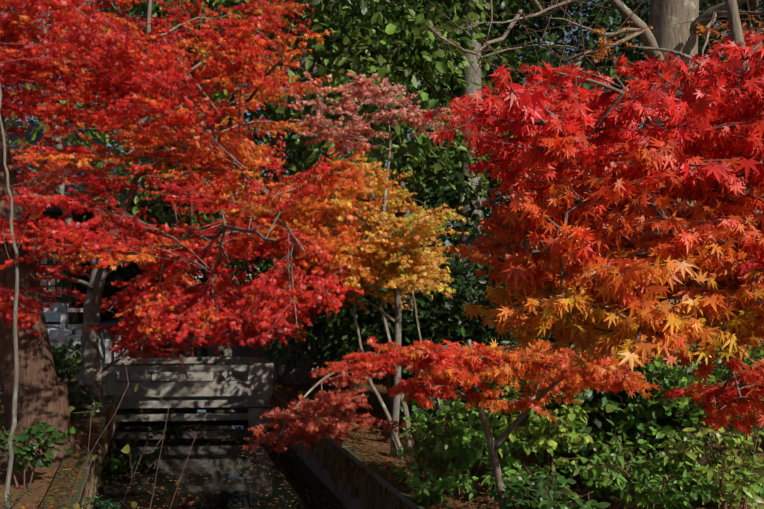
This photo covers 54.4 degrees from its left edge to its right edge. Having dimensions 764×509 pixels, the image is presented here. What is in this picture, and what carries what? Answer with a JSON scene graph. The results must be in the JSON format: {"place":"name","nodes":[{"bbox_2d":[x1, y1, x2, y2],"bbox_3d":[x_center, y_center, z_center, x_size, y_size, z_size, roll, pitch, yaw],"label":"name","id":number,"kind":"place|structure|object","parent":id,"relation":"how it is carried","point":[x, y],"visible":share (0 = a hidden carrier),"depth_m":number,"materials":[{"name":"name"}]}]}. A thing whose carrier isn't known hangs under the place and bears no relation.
{"place":"outdoors","nodes":[
{"label":"outdoors","id":0,"kind":"place"},
{"bbox_2d":[29,222,62,321],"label":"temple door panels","id":1,"kind":"object","parent":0,"point":[52,316],"depth_m":24.86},
{"bbox_2d":[3,1,150,174],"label":"evergreen","id":2,"kind":"object","parent":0,"point":[87,130],"depth_m":44.89,"materials":[{"name":"green plant"}]},
{"bbox_2d":[25,212,146,323],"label":"building","id":3,"kind":"structure","parent":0,"point":[74,317],"depth_m":24.96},
{"bbox_2d":[146,421,182,433],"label":"plant","id":4,"kind":"object","parent":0,"point":[168,430],"depth_m":15.64,"materials":[{"name":"green plant"}]},
{"bbox_2d":[92,347,346,508],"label":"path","id":5,"kind":"structure","parent":0,"point":[296,470],"depth_m":12.12,"materials":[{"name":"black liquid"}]},
{"bbox_2d":[102,436,168,473],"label":"plant","id":6,"kind":"object","parent":5,"relation":"on","point":[116,460],"depth_m":12.58,"materials":[{"name":"green plant"}]},
{"bbox_2d":[95,422,345,508],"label":"floating leaves","id":7,"kind":"object","parent":5,"relation":"on","point":[191,502],"visible":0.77,"depth_m":11.97,"materials":[{"name":"brown plant"}]},
{"bbox_2d":[0,297,763,508],"bbox_3d":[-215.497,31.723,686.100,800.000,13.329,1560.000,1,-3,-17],"label":"ground","id":8,"kind":"structure","parent":0,"point":[240,350],"depth_m":9.67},
{"bbox_2d":[0,410,4,441],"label":"shrub","id":9,"kind":"object","parent":8,"relation":"on","point":[2,420],"depth_m":10.30,"materials":[{"name":"green plant"}]},
{"bbox_2d":[1,0,55,121],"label":"evergreen","id":10,"kind":"object","parent":8,"relation":"on","point":[12,87],"depth_m":47.01,"materials":[{"name":"green plant"}]},
{"bbox_2d":[0,411,76,489],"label":"shrub","id":11,"kind":"object","parent":8,"relation":"on","point":[48,443],"depth_m":8.77,"materials":[{"name":"green plant"}]},
{"bbox_2d":[0,102,80,469],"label":"trunk","id":12,"kind":"object","parent":8,"relation":"on","point":[41,389],"visible":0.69,"depth_m":10.08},
{"bbox_2d":[0,42,93,508],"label":"sapling","id":13,"kind":"object","parent":8,"relation":"on","point":[14,409],"depth_m":7.48,"materials":[{"name":"plant"}]},
{"bbox_2d":[3,485,119,508],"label":"plant","id":14,"kind":"object","parent":8,"relation":"on","point":[107,504],"depth_m":2.36,"materials":[{"name":"green plant"}]},
{"bbox_2d":[52,344,79,381],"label":"shrub","id":15,"kind":"object","parent":8,"relation":"on","point":[70,358],"depth_m":17.19,"materials":[{"name":"green plant"}]},
{"bbox_2d":[51,328,82,382],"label":"shrub","id":16,"kind":"object","parent":8,"relation":"on","point":[76,361],"depth_m":16.68,"materials":[{"name":"green plant"}]},
{"bbox_2d":[65,379,104,433],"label":"shrub","id":17,"kind":"object","parent":8,"relation":"on","point":[89,391],"depth_m":11.91,"materials":[{"name":"green plant"}]},
{"bbox_2d":[76,335,128,384],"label":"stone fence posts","id":18,"kind":"object","parent":8,"relation":"on","point":[108,342],"visible":0.27,"depth_m":18.71,"materials":[{"name":"grey stone"}]},
{"bbox_2d":[47,319,198,372],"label":"temple terrace","id":19,"kind":"structure","parent":8,"relation":"on","point":[55,331],"depth_m":22.58,"materials":[{"name":"stone"}]},
{"bbox_2d":[44,304,82,328],"bbox_3d":[-13.757,1.793,21.575,10.200,0.730,0.160,0,-3,-2],"label":"cross","id":20,"kind":"object","parent":19,"relation":"on","point":[64,309],"visible":0.38,"depth_m":21.65,"materials":[{"name":"stone"}]},
{"bbox_2d":[5,121,160,232],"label":"temple roof","id":21,"kind":"structure","parent":19,"relation":"on","point":[39,136],"depth_m":25.72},
{"bbox_2d":[64,358,195,508],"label":"twiggy shrub","id":22,"kind":"object","parent":8,"relation":"on","point":[136,467],"depth_m":5.91,"materials":[{"name":"brown plant"}]},
{"bbox_2d":[117,408,142,425],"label":"shrub","id":23,"kind":"object","parent":8,"relation":"on","point":[127,411],"depth_m":16.51,"materials":[{"name":"green plant"}]},
{"bbox_2d":[5,0,289,364],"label":"evergreen","id":24,"kind":"object","parent":8,"relation":"on","point":[88,105],"depth_m":27.23,"materials":[{"name":"green plant"}]},
{"bbox_2d":[32,1,272,364],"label":"evergreen","id":25,"kind":"object","parent":8,"relation":"on","point":[116,277],"depth_m":24.97,"materials":[{"name":"green plant"}]},
{"bbox_2d":[2,0,336,363],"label":"evergreen","id":26,"kind":"object","parent":8,"relation":"on","point":[238,264],"depth_m":19.43,"materials":[{"name":"green plant"}]},
{"bbox_2d":[0,0,378,419],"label":"tall maple","id":27,"kind":"object","parent":8,"relation":"on","point":[106,117],"depth_m":8.98,"materials":[{"name":"red plant"}]},
{"bbox_2d":[100,355,278,428],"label":"stone bridge","id":28,"kind":"structure","parent":8,"relation":"on","point":[199,385],"depth_m":16.30,"materials":[{"name":"stone"}]},
{"bbox_2d":[81,0,359,363],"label":"evergreen","id":29,"kind":"object","parent":8,"relation":"on","point":[190,51],"depth_m":23.81,"materials":[{"name":"green plant"}]},
{"bbox_2d":[78,394,412,508],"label":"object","id":30,"kind":"object","parent":8,"relation":"on","point":[369,490],"depth_m":10.05,"materials":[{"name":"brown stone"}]},
{"bbox_2d":[39,335,455,508],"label":"canal walls","id":31,"kind":"structure","parent":8,"relation":"on","point":[335,488],"depth_m":9.89,"materials":[{"name":"stone"}]},
{"bbox_2d":[40,382,458,508],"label":"kerb leaves","id":32,"kind":"object","parent":31,"relation":"on","point":[291,399],"visible":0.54,"depth_m":9.53,"materials":[{"name":"brown plant"}]},
{"bbox_2d":[147,5,358,333],"bbox_3d":[-5.068,-8.454,37.834,15.175,25.941,14.730,1,-3,-17],"label":"evergreen","id":33,"kind":"object","parent":8,"relation":"on","point":[270,158],"depth_m":37.89,"materials":[{"name":"green plant"}]},
{"bbox_2d":[246,247,337,355],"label":"shrub","id":34,"kind":"object","parent":8,"relation":"on","point":[260,269],"depth_m":24.88,"materials":[{"name":"plant"}]},
{"bbox_2d":[77,0,516,383],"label":"evergreen","id":35,"kind":"object","parent":8,"relation":"on","point":[337,63],"depth_m":16.57,"materials":[{"name":"green plant"}]},
{"bbox_2d":[143,1,461,344],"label":"evergreen","id":36,"kind":"object","parent":8,"relation":"on","point":[428,130],"depth_m":25.94,"materials":[{"name":"green plant"}]},
{"bbox_2d":[239,215,375,387],"bbox_3d":[-1.433,1.034,17.515,3.859,4.231,4.331,1,-3,-17],"label":"shrub","id":37,"kind":"object","parent":8,"relation":"on","point":[271,352],"depth_m":16.93,"materials":[{"name":"green plant"}]},
{"bbox_2d":[303,303,380,387],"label":"shrub","id":38,"kind":"object","parent":8,"relation":"on","point":[325,327],"depth_m":16.75,"materials":[{"name":"plant"}]},
{"bbox_2d":[235,154,470,457],"bbox_3d":[-0.296,0.840,10.027,3.396,4.539,3.729,1,-3,-17],"label":"orange maple","id":39,"kind":"object","parent":8,"relation":"on","point":[409,282],"depth_m":9.36,"materials":[{"name":"orange plant"}]},
{"bbox_2d":[243,72,470,459],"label":"maple","id":40,"kind":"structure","parent":8,"relation":"on","point":[320,406],"depth_m":10.37,"materials":[{"name":"red plant"}]},
{"bbox_2d":[168,0,560,373],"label":"evergreen","id":41,"kind":"object","parent":8,"relation":"on","point":[481,4],"depth_m":18.59,"materials":[{"name":"green plant"}]},
{"bbox_2d":[0,381,763,508],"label":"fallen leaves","id":42,"kind":"object","parent":8,"relation":"on","point":[375,444],"visible":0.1,"depth_m":9.97,"materials":[{"name":"brown plant"}]},
{"bbox_2d":[312,235,472,412],"bbox_3d":[0.262,1.285,13.347,2.881,3.261,3.546,1,-3,-17],"label":"shrub","id":43,"kind":"object","parent":8,"relation":"on","point":[326,349],"depth_m":12.98,"materials":[{"name":"green plant"}]},
{"bbox_2d":[305,237,481,415],"bbox_3d":[0.015,1.298,13.819,3.685,3.322,3.510,1,-3,-17],"label":"shrub","id":44,"kind":"object","parent":8,"relation":"on","point":[333,320],"depth_m":13.03,"materials":[{"name":"green plant"}]},
{"bbox_2d":[356,237,481,347],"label":"shrub","id":45,"kind":"object","parent":8,"relation":"on","point":[452,272],"depth_m":17.69,"materials":[{"name":"green plant"}]},
{"bbox_2d":[390,412,462,484],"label":"shrub","id":46,"kind":"object","parent":8,"relation":"on","point":[418,432],"depth_m":8.43,"materials":[{"name":"green plant"}]},
{"bbox_2d":[401,342,465,416],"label":"shrub","id":47,"kind":"object","parent":8,"relation":"on","point":[405,371],"depth_m":11.87,"materials":[{"name":"green plant"}]},
{"bbox_2d":[391,461,477,504],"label":"shrub","id":48,"kind":"object","parent":8,"relation":"on","point":[437,488],"depth_m":7.63,"materials":[{"name":"green plant"}]},
{"bbox_2d":[275,0,595,249],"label":"evergreen","id":49,"kind":"object","parent":8,"relation":"on","point":[294,148],"depth_m":20.34,"materials":[{"name":"green plant"}]},
{"bbox_2d":[399,386,487,439],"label":"shrub","id":50,"kind":"object","parent":8,"relation":"on","point":[430,410],"depth_m":11.24,"materials":[{"name":"green plant"}]},
{"bbox_2d":[421,237,498,316],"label":"shrub","id":51,"kind":"object","parent":8,"relation":"on","point":[455,267],"visible":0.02,"depth_m":18.19,"materials":[{"name":"green plant"}]},
{"bbox_2d":[422,245,500,343],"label":"shrub","id":52,"kind":"object","parent":8,"relation":"on","point":[455,264],"depth_m":16.87,"materials":[{"name":"plant"}]},
{"bbox_2d":[280,0,646,302],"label":"evergreen","id":53,"kind":"object","parent":8,"relation":"on","point":[459,178],"depth_m":17.96,"materials":[{"name":"green plant"}]},
{"bbox_2d":[422,190,507,253],"bbox_3d":[3.243,0.537,23.652,6.642,5.344,5.756,1,-3,-17],"label":"tree","id":54,"kind":"object","parent":8,"relation":"on","point":[447,191],"depth_m":22.50,"materials":[{"name":"green plant"}]},
{"bbox_2d":[411,397,527,499],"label":"shrub","id":55,"kind":"object","parent":8,"relation":"on","point":[445,449],"depth_m":8.01,"materials":[{"name":"green plant"}]},
{"bbox_2d":[423,202,523,267],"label":"shrub","id":56,"kind":"object","parent":8,"relation":"on","point":[453,227],"visible":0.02,"depth_m":22.19,"materials":[{"name":"plant"}]},
{"bbox_2d":[408,0,543,242],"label":"evergreen","id":57,"kind":"object","parent":8,"relation":"on","point":[454,133],"depth_m":39.77,"materials":[{"name":"green plant"}]},
{"bbox_2d":[392,279,577,420],"bbox_3d":[1.636,1.433,11.808,3.016,2.655,2.792,1,-3,-17],"label":"shrub","id":58,"kind":"object","parent":8,"relation":"on","point":[411,329],"depth_m":11.68,"materials":[{"name":"green plant"}]},
{"bbox_2d":[349,0,622,242],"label":"evergreen","id":59,"kind":"object","parent":8,"relation":"on","point":[429,160],"depth_m":28.32,"materials":[{"name":"green plant"}]},
{"bbox_2d":[319,336,659,508],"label":"maple tree","id":60,"kind":"object","parent":8,"relation":"on","point":[473,359],"depth_m":6.34,"materials":[{"name":"plant"}]},
{"bbox_2d":[488,380,521,428],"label":"shrub","id":61,"kind":"object","parent":8,"relation":"on","point":[492,386],"depth_m":10.82,"materials":[{"name":"green plant"}]},
{"bbox_2d":[462,454,554,497],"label":"shrub","id":62,"kind":"object","parent":8,"relation":"on","point":[490,474],"depth_m":8.21,"materials":[{"name":"green plant"}]},
{"bbox_2d":[479,337,568,439],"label":"shrub","id":63,"kind":"object","parent":8,"relation":"on","point":[506,342],"depth_m":10.65,"materials":[{"name":"green plant"}]},
{"bbox_2d":[409,0,645,215],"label":"evergreen","id":64,"kind":"object","parent":8,"relation":"on","point":[562,36],"depth_m":32.50,"materials":[{"name":"green plant"}]},
{"bbox_2d":[487,462,578,505],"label":"shrub","id":65,"kind":"object","parent":8,"relation":"on","point":[507,468],"depth_m":7.68,"materials":[{"name":"green plant"}]},
{"bbox_2d":[483,379,604,477],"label":"shrub","id":66,"kind":"object","parent":8,"relation":"on","point":[542,443],"depth_m":8.26,"materials":[{"name":"green plant"}]},
{"bbox_2d":[488,449,610,508],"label":"shrub","id":67,"kind":"object","parent":8,"relation":"on","point":[519,492],"depth_m":6.57,"materials":[{"name":"green plant"}]},
{"bbox_2d":[418,207,721,398],"bbox_3d":[2.992,0.967,11.696,4.312,3.492,4.803,1,-3,-17],"label":"shrub","id":68,"kind":"object","parent":8,"relation":"on","point":[483,280],"depth_m":11.80,"materials":[{"name":"green plant"}]},
{"bbox_2d":[408,0,763,441],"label":"zelkova","id":69,"kind":"object","parent":8,"relation":"on","point":[676,36],"depth_m":10.27,"materials":[{"name":"plant"}]},
{"bbox_2d":[422,0,763,436],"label":"maple","id":70,"kind":"object","parent":8,"relation":"on","point":[738,237],"depth_m":2.18,"materials":[{"name":"red plant"}]},
{"bbox_2d":[484,341,702,488],"bbox_3d":[2.594,1.862,8.910,2.568,1.726,2.232,1,-3,-17],"label":"shrub","id":71,"kind":"object","parent":8,"relation":"on","point":[589,398],"depth_m":8.46,"materials":[{"name":"green plant"}]},
{"bbox_2d":[555,453,652,501],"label":"shrub","id":72,"kind":"object","parent":8,"relation":"on","point":[598,492],"depth_m":7.89,"materials":[{"name":"green plant"}]},
{"bbox_2d":[445,0,763,209],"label":"evergreen","id":73,"kind":"object","parent":8,"relation":"on","point":[633,6],"depth_m":24.22,"materials":[{"name":"green plant"}]},
{"bbox_2d":[511,347,710,466],"bbox_3d":[2.699,1.794,8.864,2.398,1.905,1.944,1,-3,-17],"label":"shrub","id":74,"kind":"object","parent":8,"relation":"on","point":[632,427],"depth_m":8.48,"materials":[{"name":"green plant"}]},
{"bbox_2d":[573,419,710,508],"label":"shrub","id":75,"kind":"object","parent":8,"relation":"on","point":[672,491],"depth_m":7.12,"materials":[{"name":"green plant"}]},
{"bbox_2d":[564,0,762,156],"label":"evergreen","id":76,"kind":"object","parent":8,"relation":"on","point":[703,4],"depth_m":33.67,"materials":[{"name":"green plant"}]},
{"bbox_2d":[573,0,763,224],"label":"evergreen","id":77,"kind":"object","parent":8,"relation":"on","point":[700,45],"depth_m":21.17,"materials":[{"name":"green plant"}]},
{"bbox_2d":[623,468,717,508],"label":"shrub","id":78,"kind":"object","parent":8,"relation":"on","point":[692,488],"depth_m":7.14,"materials":[{"name":"green plant"}]},
{"bbox_2d":[597,338,757,484],"bbox_3d":[3.267,1.513,8.495,1.773,2.370,2.123,1,-3,-17],"label":"shrub","id":79,"kind":"object","parent":8,"relation":"on","point":[687,408],"depth_m":8.19,"materials":[{"name":"green plant"}]},
{"bbox_2d":[647,407,763,508],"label":"shrub","id":80,"kind":"object","parent":8,"relation":"on","point":[691,452],"depth_m":6.90,"materials":[{"name":"green plant"}]},
{"bbox_2d":[671,341,763,463],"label":"shrub","id":81,"kind":"object","parent":8,"relation":"on","point":[726,375],"depth_m":8.94,"materials":[{"name":"green plant"}]},
{"bbox_2d":[676,460,763,506],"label":"shrub","id":82,"kind":"object","parent":8,"relation":"on","point":[761,490],"depth_m":7.54,"materials":[{"name":"green plant"}]},
{"bbox_2d":[712,346,762,426],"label":"shrub","id":83,"kind":"object","parent":8,"relation":"on","point":[751,352],"depth_m":11.39,"materials":[{"name":"green plant"}]},
{"bbox_2d":[717,0,763,189],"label":"evergreen","id":84,"kind":"object","parent":8,"relation":"on","point":[761,7],"depth_m":25.86,"materials":[{"name":"green plant"}]},
{"bbox_2d":[721,337,763,437],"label":"shrub","id":85,"kind":"object","parent":8,"relation":"on","point":[751,362],"depth_m":7.89,"materials":[{"name":"plant"}]},
{"bbox_2d":[0,0,763,286],"label":"sky","id":86,"kind":"structure","parent":0,"point":[565,32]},
{"bbox_2d":[433,432,503,471],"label":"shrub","id":87,"kind":"object","parent":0,"point":[476,464],"depth_m":9.32,"materials":[{"name":"green plant"}]},
{"bbox_2d":[539,437,611,469],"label":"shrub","id":88,"kind":"object","parent":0,"point":[559,453],"depth_m":9.02,"materials":[{"name":"green plant"}]},
{"bbox_2d":[588,443,681,485],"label":"shrub","id":89,"kind":"object","parent":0,"point":[653,468],"depth_m":8.10,"materials":[{"name":"green plant"}]},
{"bbox_2d":[646,434,727,467],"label":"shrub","id":90,"kind":"object","parent":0,"point":[705,442],"depth_m":8.71,"materials":[{"name":"green plant"}]},
{"bbox_2d":[705,445,763,494],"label":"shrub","id":91,"kind":"object","parent":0,"point":[719,462],"depth_m":7.89,"materials":[{"name":"green plant"}]}
]}

